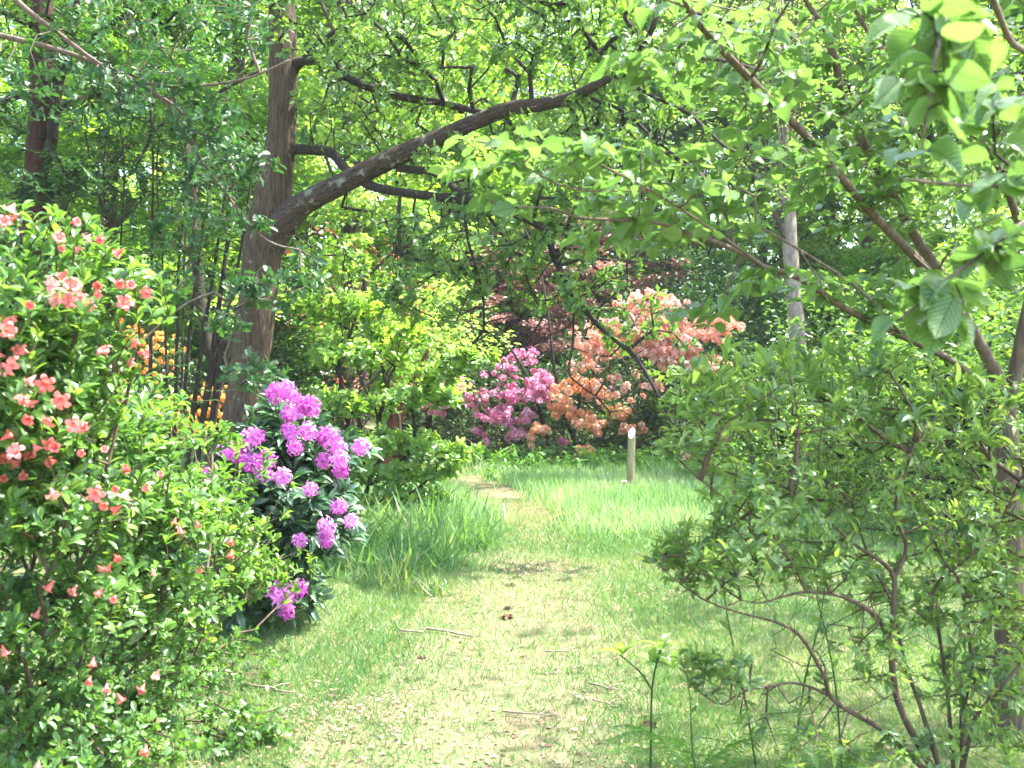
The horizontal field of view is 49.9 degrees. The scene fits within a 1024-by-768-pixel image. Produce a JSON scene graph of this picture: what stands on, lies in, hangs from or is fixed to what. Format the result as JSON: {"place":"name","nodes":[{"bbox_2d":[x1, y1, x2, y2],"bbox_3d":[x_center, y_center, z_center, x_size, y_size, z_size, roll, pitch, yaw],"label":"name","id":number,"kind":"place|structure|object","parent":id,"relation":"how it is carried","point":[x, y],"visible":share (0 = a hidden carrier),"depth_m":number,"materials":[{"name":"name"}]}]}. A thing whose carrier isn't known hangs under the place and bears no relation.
{"place":"outdoors","nodes":[
{"label":"outdoors","id":0,"kind":"place"},
{"bbox_2d":[198,463,767,767],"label":"path","id":1,"kind":"structure","parent":0,"point":[502,491],"depth_m":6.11,"materials":[{"name":"green plant"}]},
{"bbox_2d":[398,627,424,632],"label":"dead twig","id":2,"kind":"object","parent":1,"relation":"on","point":[403,630],"visible":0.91,"depth_m":7.59,"materials":[{"name":"grey wood"}]},
{"bbox_2d":[417,655,426,659],"bbox_3d":[-0.556,1.709,6.850,0.058,0.035,0.052,-1,-1,43],"label":"soil clod","id":3,"kind":"object","parent":1,"relation":"on","point":[420,657],"visible":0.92,"depth_m":6.85,"materials":[{"name":"brown soil"}]},
{"bbox_2d":[426,627,473,637],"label":"dead twig","id":4,"kind":"object","parent":1,"relation":"on","point":[437,629],"visible":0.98,"depth_m":7.65,"materials":[{"name":"grey wood"}]},
{"bbox_2d":[499,614,513,619],"bbox_3d":[-0.041,1.738,8.158,0.122,0.070,0.111,0,-1,0],"label":"soil clod","id":5,"kind":"object","parent":1,"relation":"on","point":[509,616],"visible":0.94,"depth_m":8.15,"materials":[{"name":"brown soil"}]},
{"bbox_2d":[503,708,556,715],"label":"dead twig","id":6,"kind":"object","parent":1,"relation":"on","point":[517,712],"visible":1,"depth_m":5.48,"materials":[{"name":"beige wood"}]},
{"bbox_2d":[545,647,575,651],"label":"dead twig","id":7,"kind":"object","parent":1,"relation":"on","point":[558,650],"visible":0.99,"depth_m":7.04,"materials":[{"name":"beige wood"}]},
{"bbox_2d":[588,682,622,689],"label":"dead twig","id":8,"kind":"object","parent":1,"relation":"on","point":[604,686],"visible":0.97,"depth_m":6.05,"materials":[{"name":"beige wood"}]},
{"bbox_2d":[592,698,624,706],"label":"dead twig","id":9,"kind":"object","parent":1,"relation":"on","point":[608,702],"visible":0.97,"depth_m":5.69,"materials":[{"name":"beige wood"}]},
{"bbox_2d":[599,633,683,767],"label":"rhododendron seedling","id":10,"kind":"object","parent":1,"relation":"on","point":[662,642],"visible":0.96,"depth_m":4.68,"materials":[{"name":"green plant"}]},
{"bbox_2d":[640,720,656,728],"bbox_3d":[0.669,1.662,5.361,0.091,0.058,0.074,0,-1,0],"label":"soil clod","id":11,"kind":"object","parent":1,"relation":"on","point":[646,722],"visible":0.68,"depth_m":5.35,"materials":[{"name":"brown soil"}]},
{"bbox_2d":[0,0,1022,394],"label":"sky","id":12,"kind":"structure","parent":0,"point":[149,170],"materials":[{"name":"white"}]},
{"bbox_2d":[0,394,1023,767],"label":"ground","id":13,"kind":"structure","parent":0,"point":[370,424],"depth_m":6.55,"materials":[{"name":"green plant"}]},
{"bbox_2d":[0,0,106,308],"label":"woodland tree","id":14,"kind":"object","parent":13,"relation":"on","point":[7,5],"visible":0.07,"depth_m":23.21,"materials":[{"name":"green plant"}]},
{"bbox_2d":[0,0,201,313],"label":"woodland tree","id":15,"kind":"object","parent":13,"relation":"on","point":[18,140],"visible":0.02,"depth_m":24.22,"materials":[{"name":"green plant"}]},
{"bbox_2d":[0,248,224,451],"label":"evergreen bush","id":16,"kind":"object","parent":13,"relation":"on","point":[142,359],"visible":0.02,"depth_m":23.82,"materials":[{"name":"green plant"}]},
{"bbox_2d":[30,58,209,453],"bbox_3d":[-4.795,-1.122,13.576,2.127,5.833,1.346,0,-1,-13],"label":"sapling","id":17,"kind":"object","parent":13,"relation":"on","point":[102,194],"visible":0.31,"depth_m":13.52,"materials":[{"name":"green plant"}]},
{"bbox_2d":[52,22,204,394],"bbox_3d":[-4.793,-1.277,13.615,1.489,6.146,1.649,0,-1,18],"label":"sapling","id":18,"kind":"object","parent":13,"relation":"on","point":[113,177],"visible":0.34,"depth_m":13.52,"materials":[{"name":"green plant"}]},
{"bbox_2d":[0,0,268,498],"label":"beech tree","id":19,"kind":"object","parent":13,"relation":"on","point":[40,147],"visible":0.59,"depth_m":13.48,"materials":[{"name":"green plant"}]},
{"bbox_2d":[67,78,232,479],"bbox_3d":[-4.500,-1.023,13.424,1.717,5.630,1.692,0,-1,22],"label":"sapling","id":20,"kind":"object","parent":13,"relation":"on","point":[151,248],"visible":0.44,"depth_m":13.50,"materials":[{"name":"green plant"}]},
{"bbox_2d":[1,0,311,418],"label":"sapling","id":21,"kind":"object","parent":13,"relation":"on","point":[202,302],"visible":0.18,"depth_m":15.97,"materials":[{"name":"green plant"}]},
{"bbox_2d":[46,37,268,307],"bbox_3d":[-4.912,-1.536,15.127,3.688,6.719,2.460,0,-1,0],"label":"sapling","id":22,"kind":"object","parent":13,"relation":"on","point":[232,86],"visible":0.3,"depth_m":15.03,"materials":[{"name":"green plant"}]},
{"bbox_2d":[92,319,227,471],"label":"azalea bush","id":23,"kind":"object","parent":13,"relation":"on","point":[158,338],"visible":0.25,"depth_m":16.18,"materials":[{"name":"orange plant"}]},
{"bbox_2d":[0,200,320,767],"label":"salmon azalea bush","id":24,"kind":"object","parent":13,"relation":"on","point":[89,499],"visible":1,"depth_m":4.12,"materials":[{"name":"green plant"}]},
{"bbox_2d":[77,92,246,468],"bbox_3d":[-4.353,-0.923,13.537,2.251,5.435,1.870,0,-1,0],"label":"sapling","id":25,"kind":"object","parent":13,"relation":"on","point":[167,381],"visible":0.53,"depth_m":13.50,"materials":[{"name":"green plant"}]},
{"bbox_2d":[0,0,330,393],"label":"overhanging oak","id":26,"kind":"object","parent":13,"relation":"on","point":[138,88],"visible":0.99,"depth_m":8.52,"materials":[{"name":"green plant"}]},
{"bbox_2d":[7,0,329,451],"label":"woodland tree","id":27,"kind":"object","parent":13,"relation":"on","point":[263,58],"visible":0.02,"depth_m":27.74,"materials":[{"name":"green plant"}]},
{"bbox_2d":[0,0,347,431],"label":"woodland tree","id":28,"kind":"object","parent":13,"relation":"on","point":[7,152],"visible":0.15,"depth_m":19.36,"materials":[{"name":"green plant"}]},
{"bbox_2d":[114,64,247,472],"bbox_3d":[-4.125,-1.075,13.508,1.820,5.738,1.462,0,-1,0],"label":"sapling","id":29,"kind":"object","parent":13,"relation":"on","point":[181,365],"visible":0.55,"depth_m":13.51,"materials":[{"name":"green plant"}]},
{"bbox_2d":[107,132,256,495],"bbox_3d":[-4.049,-0.722,14.037,1.916,5.059,1.569,0,-1,0],"label":"hazel clump","id":30,"kind":"object","parent":13,"relation":"on","point":[213,369],"visible":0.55,"depth_m":13.99,"materials":[{"name":"green plant"}]},
{"bbox_2d":[95,290,357,469],"bbox_3d":[-5.110,-0.019,20.241,4.967,3.711,4.273,0,-1,0],"label":"evergreen bush","id":31,"kind":"object","parent":13,"relation":"on","point":[290,354],"visible":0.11,"depth_m":19.40,"materials":[{"name":"green plant"}]},
{"bbox_2d":[0,485,463,573],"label":"undergrowth","id":32,"kind":"object","parent":13,"relation":"on","point":[404,529],"visible":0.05,"depth_m":10.49,"materials":[{"name":"green plant"}]},
{"bbox_2d":[47,0,440,393],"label":"woodland tree","id":33,"kind":"object","parent":13,"relation":"on","point":[239,69],"visible":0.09,"depth_m":21.67,"materials":[{"name":"green plant"}]},
{"bbox_2d":[240,682,295,692],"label":"dead twig","id":34,"kind":"object","parent":13,"relation":"on","point":[262,686],"visible":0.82,"depth_m":5.93,"materials":[{"name":"beige wood"}]},
{"bbox_2d":[190,379,383,630],"bbox_3d":[-1.581,0.817,7.627,1.318,1.713,1.470,0,-1,0],"label":"rhododendron bush","id":35,"kind":"object","parent":13,"relation":"on","point":[321,519],"visible":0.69,"depth_m":7.32,"materials":[{"name":"purple plant"}]},
{"bbox_2d":[163,0,436,385],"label":"woodland tree","id":36,"kind":"object","parent":13,"relation":"on","point":[299,230],"visible":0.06,"depth_m":28.29,"materials":[{"name":"green plant"}]},
{"bbox_2d":[106,0,526,429],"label":"woodland tree","id":37,"kind":"object","parent":13,"relation":"on","point":[348,233],"visible":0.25,"depth_m":20.10,"materials":[{"name":"green plant"}]},
{"bbox_2d":[178,480,513,596],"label":"tall grass","id":38,"kind":"structure","parent":13,"relation":"on","point":[439,536],"depth_m":10.51,"materials":[{"name":"green plant"}]},
{"bbox_2d":[274,222,435,432],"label":"red maple","id":39,"kind":"object","parent":13,"relation":"on","point":[362,421],"visible":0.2,"depth_m":17.99,"materials":[{"name":"green plant"}]},
{"bbox_2d":[340,521,381,554],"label":"fern","id":40,"kind":"object","parent":13,"relation":"on","point":[377,532],"visible":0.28,"depth_m":10.32,"materials":[{"name":"green plant"}]},
{"bbox_2d":[214,0,568,461],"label":"woodland tree","id":41,"kind":"object","parent":13,"relation":"on","point":[495,176],"visible":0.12,"depth_m":26.73,"materials":[{"name":"green plant"}]},
{"bbox_2d":[358,523,424,535],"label":"fern","id":42,"kind":"object","parent":13,"relation":"on","point":[394,529],"visible":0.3,"depth_m":11.08,"materials":[{"name":"green plant"}]},
{"bbox_2d":[286,235,501,517],"bbox_3d":[-1.908,-0.052,14.123,2.141,3.917,3.520,1,-1,-36],"label":"yellow green shrub","id":43,"kind":"object","parent":13,"relation":"on","point":[352,404],"visible":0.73,"depth_m":13.83,"materials":[{"name":"green plant"}]},
{"bbox_2d":[370,349,428,464],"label":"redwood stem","id":44,"kind":"object","parent":13,"relation":"on","point":[392,423],"visible":0.32,"depth_m":19.90,"materials":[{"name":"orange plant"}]},
{"bbox_2d":[391,455,467,466],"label":"fern","id":45,"kind":"object","parent":13,"relation":"on","point":[417,460],"visible":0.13,"depth_m":19.73,"materials":[{"name":"green plant"}]},
{"bbox_2d":[322,300,542,463],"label":"evergreen bush","id":46,"kind":"object","parent":13,"relation":"on","point":[428,420],"visible":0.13,"depth_m":26.79,"materials":[{"name":"green plant"}]},
{"bbox_2d":[99,0,769,495],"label":"oak tree","id":47,"kind":"object","parent":13,"relation":"on","point":[281,204],"visible":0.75,"depth_m":11.07,"materials":[{"name":"green plant"}]},
{"bbox_2d":[359,0,563,441],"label":"woodland tree","id":48,"kind":"object","parent":13,"relation":"on","point":[541,127],"visible":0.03,"depth_m":33.79,"materials":[{"name":"green plant"}]},
{"bbox_2d":[456,444,513,477],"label":"fern","id":49,"kind":"object","parent":13,"relation":"on","point":[487,450],"visible":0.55,"depth_m":22.48,"materials":[{"name":"green plant"}]},
{"bbox_2d":[335,113,638,454],"bbox_3d":[-0.459,-2.707,30.624,9.325,9.471,8.243,-1,-1,33],"label":"woodland tree","id":50,"kind":"object","parent":13,"relation":"on","point":[522,309],"visible":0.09,"depth_m":28.84,"materials":[{"name":"green plant"}]},
{"bbox_2d":[0,516,982,767],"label":"verge grass","id":51,"kind":"structure","parent":13,"relation":"on","point":[383,641],"depth_m":6.67,"materials":[{"name":"green plant"}]},
{"bbox_2d":[421,346,570,465],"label":"azalea bush","id":52,"kind":"object","parent":13,"relation":"on","point":[536,392],"visible":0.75,"depth_m":24.17,"materials":[{"name":"pink plant"}]},
{"bbox_2d":[416,321,575,458],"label":"evergreen bush","id":53,"kind":"object","parent":13,"relation":"on","point":[494,387],"visible":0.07,"depth_m":27.92,"materials":[{"name":"green plant"}]},
{"bbox_2d":[407,226,613,457],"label":"copper maple","id":54,"kind":"object","parent":13,"relation":"on","point":[501,287],"visible":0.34,"depth_m":27.99,"materials":[{"name":"red plant"}]},
{"bbox_2d":[410,0,612,375],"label":"woodland tree","id":55,"kind":"object","parent":13,"relation":"on","point":[525,20],"visible":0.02,"depth_m":36.04,"materials":[{"name":"green plant"}]},
{"bbox_2d":[0,0,1023,422],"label":"distant wood","id":56,"kind":"object","parent":13,"relation":"on","point":[850,166],"visible":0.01,"depth_m":48.88,"materials":[{"name":"green plant"}]},
{"bbox_2d":[0,456,1023,537],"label":"meadow grass","id":57,"kind":"structure","parent":13,"relation":"on","point":[664,495],"depth_m":15.76,"materials":[{"name":"green plant"}]},
{"bbox_2d":[497,445,554,468],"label":"fern","id":58,"kind":"object","parent":13,"relation":"on","point":[540,454],"visible":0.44,"depth_m":22.92,"materials":[{"name":"green plant"}]},
{"bbox_2d":[471,221,647,463],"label":"azalea bush","id":59,"kind":"object","parent":13,"relation":"on","point":[582,418],"visible":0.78,"depth_m":24.03,"materials":[{"name":"orange plant"}]},
{"bbox_2d":[530,455,588,471],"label":"fern","id":60,"kind":"object","parent":13,"relation":"on","point":[558,463],"visible":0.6,"depth_m":21.37,"materials":[{"name":"green plant"}]},
{"bbox_2d":[164,509,971,767],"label":"leaf litter","id":61,"kind":"object","parent":13,"relation":"on","point":[402,715],"visible":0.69,"depth_m":5.55,"materials":[{"name":"brown plant"}]},
{"bbox_2d":[561,445,607,464],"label":"fern","id":62,"kind":"object","parent":13,"relation":"on","point":[584,458],"visible":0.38,"depth_m":22.68,"materials":[{"name":"green plant"}]},
{"bbox_2d":[503,341,684,462],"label":"evergreen bush","id":63,"kind":"object","parent":13,"relation":"on","point":[605,436],"visible":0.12,"depth_m":26.92,"materials":[{"name":"green plant"}]},
{"bbox_2d":[480,0,725,433],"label":"woodland tree","id":64,"kind":"object","parent":13,"relation":"on","point":[570,77],"visible":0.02,"depth_m":35.27,"materials":[{"name":"green plant"}]},
{"bbox_2d":[500,202,711,447],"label":"copper maple","id":65,"kind":"object","parent":13,"relation":"on","point":[602,264],"visible":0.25,"depth_m":28.86,"materials":[{"name":"red plant"}]},
{"bbox_2d":[572,446,652,468],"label":"fern","id":66,"kind":"object","parent":13,"relation":"on","point":[610,452],"visible":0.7,"depth_m":22.12,"materials":[{"name":"green plant"}]},
{"bbox_2d":[627,428,635,483],"bbox_3d":[1.996,1.343,18.482,0.166,1.217,0.139,0,-1,0],"label":"wooden post","id":67,"kind":"object","parent":13,"relation":"on","point":[631,455],"visible":0.81,"depth_m":18.43,"materials":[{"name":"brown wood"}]},
{"bbox_2d":[494,0,770,448],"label":"woodland tree","id":68,"kind":"object","parent":13,"relation":"on","point":[675,136],"visible":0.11,"depth_m":32.04,"materials":[{"name":"green plant"}]},
{"bbox_2d":[625,447,670,471],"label":"fern","id":69,"kind":"object","parent":13,"relation":"on","point":[665,459],"visible":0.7,"depth_m":21.14,"materials":[{"name":"green plant"}]},
{"bbox_2d":[566,287,753,457],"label":"azalea bush","id":70,"kind":"object","parent":13,"relation":"on","point":[662,348],"visible":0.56,"depth_m":22.96,"materials":[{"name":"pink plant"}]},
{"bbox_2d":[585,363,754,460],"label":"understorey bush","id":71,"kind":"object","parent":13,"relation":"on","point":[652,401],"visible":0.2,"depth_m":24.34,"materials":[{"name":"green plant"}]},
{"bbox_2d":[682,652,701,767],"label":"weed stem","id":72,"kind":"object","parent":13,"relation":"on","point":[697,736],"visible":0.76,"depth_m":4.08,"materials":[{"name":"green plant"}]},
{"bbox_2d":[669,451,719,478],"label":"fern","id":73,"kind":"object","parent":13,"relation":"on","point":[678,467],"visible":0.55,"depth_m":19.77,"materials":[{"name":"green plant"}]},
{"bbox_2d":[603,724,798,767],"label":"fern","id":74,"kind":"object","parent":13,"relation":"on","point":[650,736],"visible":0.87,"depth_m":4.59,"materials":[{"name":"green plant"}]},
{"bbox_2d":[601,245,804,460],"bbox_3d":[4.976,-0.643,26.073,4.732,5.281,4.839,-1,-1,36],"label":"evergreen bush","id":75,"kind":"object","parent":13,"relation":"on","point":[698,296],"visible":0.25,"depth_m":25.70,"materials":[{"name":"green plant"}]},
{"bbox_2d":[601,175,828,456],"bbox_3d":[5.002,-1.672,29.083,5.635,7.458,5.340,0,-1,0],"label":"evergreen bush","id":76,"kind":"object","parent":13,"relation":"on","point":[672,269],"visible":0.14,"depth_m":28.34,"materials":[{"name":"green plant"}]},
{"bbox_2d":[567,0,881,423],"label":"woodland tree","id":77,"kind":"object","parent":13,"relation":"on","point":[704,141],"visible":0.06,"depth_m":32.76,"materials":[{"name":"green plant"}]},
{"bbox_2d":[427,0,1023,743],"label":"lime tree","id":78,"kind":"object","parent":13,"relation":"on","point":[945,58],"visible":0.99,"depth_m":3.71,"materials":[{"name":"green plant"}]},
{"bbox_2d":[483,440,976,481],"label":"undergrowth","id":79,"kind":"object","parent":13,"relation":"on","point":[540,462],"visible":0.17,"depth_m":22.07,"materials":[{"name":"green plant"}]},
{"bbox_2d":[713,574,756,767],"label":"weed stem","id":80,"kind":"object","parent":13,"relation":"on","point":[724,624],"visible":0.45,"depth_m":4.48,"materials":[{"name":"green plant"}]},
{"bbox_2d":[593,0,930,445],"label":"woodland tree","id":81,"kind":"object","parent":13,"relation":"on","point":[832,203],"visible":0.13,"depth_m":30.87,"materials":[{"name":"green plant"}]},
{"bbox_2d":[674,730,855,767],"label":"fern","id":82,"kind":"object","parent":13,"relation":"on","point":[820,756],"visible":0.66,"depth_m":4.42,"materials":[{"name":"green plant"}]},
{"bbox_2d":[680,424,855,467],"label":"azalea bush","id":83,"kind":"object","parent":13,"relation":"on","point":[751,458],"visible":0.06,"depth_m":21.09,"materials":[{"name":"green plant"}]},
{"bbox_2d":[674,327,883,473],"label":"understorey bush","id":84,"kind":"object","parent":13,"relation":"on","point":[780,432],"visible":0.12,"depth_m":19.49,"materials":[{"name":"green plant"}]},
{"bbox_2d":[660,0,928,465],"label":"birch tree","id":85,"kind":"object","parent":13,"relation":"on","point":[787,228],"visible":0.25,"depth_m":20.92,"materials":[{"name":"green plant"}]},
{"bbox_2d":[661,0,945,444],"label":"woodland tree","id":86,"kind":"object","parent":13,"relation":"on","point":[893,139],"visible":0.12,"depth_m":30.59,"materials":[{"name":"green plant"}]},
{"bbox_2d":[794,575,833,747],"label":"weed stem","id":87,"kind":"object","parent":13,"relation":"on","point":[820,624],"visible":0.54,"depth_m":4.68,"materials":[{"name":"green plant"}]},
{"bbox_2d":[754,719,881,767],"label":"fern","id":88,"kind":"object","parent":13,"relation":"on","point":[869,755],"visible":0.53,"depth_m":4.44,"materials":[{"name":"green plant"}]},
{"bbox_2d":[807,578,846,767],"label":"weed stem","id":89,"kind":"object","parent":13,"relation":"on","point":[830,642],"visible":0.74,"depth_m":4.38,"materials":[{"name":"green plant"}]},
{"bbox_2d":[641,331,1023,767],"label":"azalea shrub","id":90,"kind":"object","parent":13,"relation":"on","point":[802,498],"visible":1,"depth_m":4.17,"materials":[{"name":"green plant"}]},
{"bbox_2d":[708,13,959,409],"bbox_3d":[10.156,-4.282,31.234,9.316,12.586,7.643,0,-1,0],"label":"woodland tree","id":91,"kind":"object","parent":13,"relation":"on","point":[867,237],"visible":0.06,"depth_m":30.51,"materials":[{"name":"green plant"}]},
{"bbox_2d":[703,288,1021,522],"bbox_3d":[4.730,0.361,15.182,4.934,3.445,4.211,1,-1,-44],"label":"understorey bush","id":92,"kind":"object","parent":13,"relation":"on","point":[833,446],"visible":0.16,"depth_m":14.78,"materials":[{"name":"green plant"}]},
{"bbox_2d":[765,266,1019,473],"bbox_3d":[7.013,-0.006,19.898,4.949,3.941,4.747,0,-1,-24],"label":"understorey bush","id":93,"kind":"object","parent":13,"relation":"on","point":[818,330],"visible":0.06,"depth_m":19.67,"materials":[{"name":"green plant"}]},
{"bbox_2d":[781,0,1015,407],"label":"woodland tree","id":94,"kind":"object","parent":13,"relation":"on","point":[818,236],"visible":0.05,"depth_m":29.68,"materials":[{"name":"green plant"}]},
{"bbox_2d":[778,240,1023,529],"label":"understorey bush","id":95,"kind":"object","parent":13,"relation":"on","point":[1005,364],"visible":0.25,"depth_m":12.71,"materials":[{"name":"green plant"}]},
{"bbox_2d":[865,403,945,448],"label":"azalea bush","id":96,"kind":"object","parent":13,"relation":"on","point":[908,426],"visible":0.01,"depth_m":18.41,"materials":[{"name":"green plant"}]},
{"bbox_2d":[811,0,1023,455],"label":"woodland tree","id":97,"kind":"object","parent":13,"relation":"on","point":[869,252],"visible":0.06,"depth_m":27.22,"materials":[{"name":"green plant"}]},
{"bbox_2d":[869,634,989,698],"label":"fern","id":98,"kind":"object","parent":13,"relation":"on","point":[912,643],"visible":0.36,"depth_m":5.51,"materials":[{"name":"green plant"}]},
{"bbox_2d":[852,242,1023,484],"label":"understorey bush","id":99,"kind":"object","parent":13,"relation":"on","point":[1000,309],"visible":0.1,"depth_m":15.84,"materials":[{"name":"green plant"}]},
{"bbox_2d":[883,269,1023,522],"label":"understorey bush","id":100,"kind":"object","parent":13,"relation":"on","point":[976,317],"visible":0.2,"depth_m":12.38,"materials":[{"name":"green plant"}]},
{"bbox_2d":[886,2,1023,410],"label":"woodland tree","id":101,"kind":"object","parent":13,"relation":"on","point":[975,276],"visible":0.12,"depth_m":20.65,"materials":[{"name":"green plant"}]},
{"bbox_2d":[909,1,1023,363],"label":"woodland tree","id":102,"kind":"object","parent":13,"relation":"on","point":[1002,196],"depth_m":26.94,"materials":[{"name":"green plant"}]}
]}

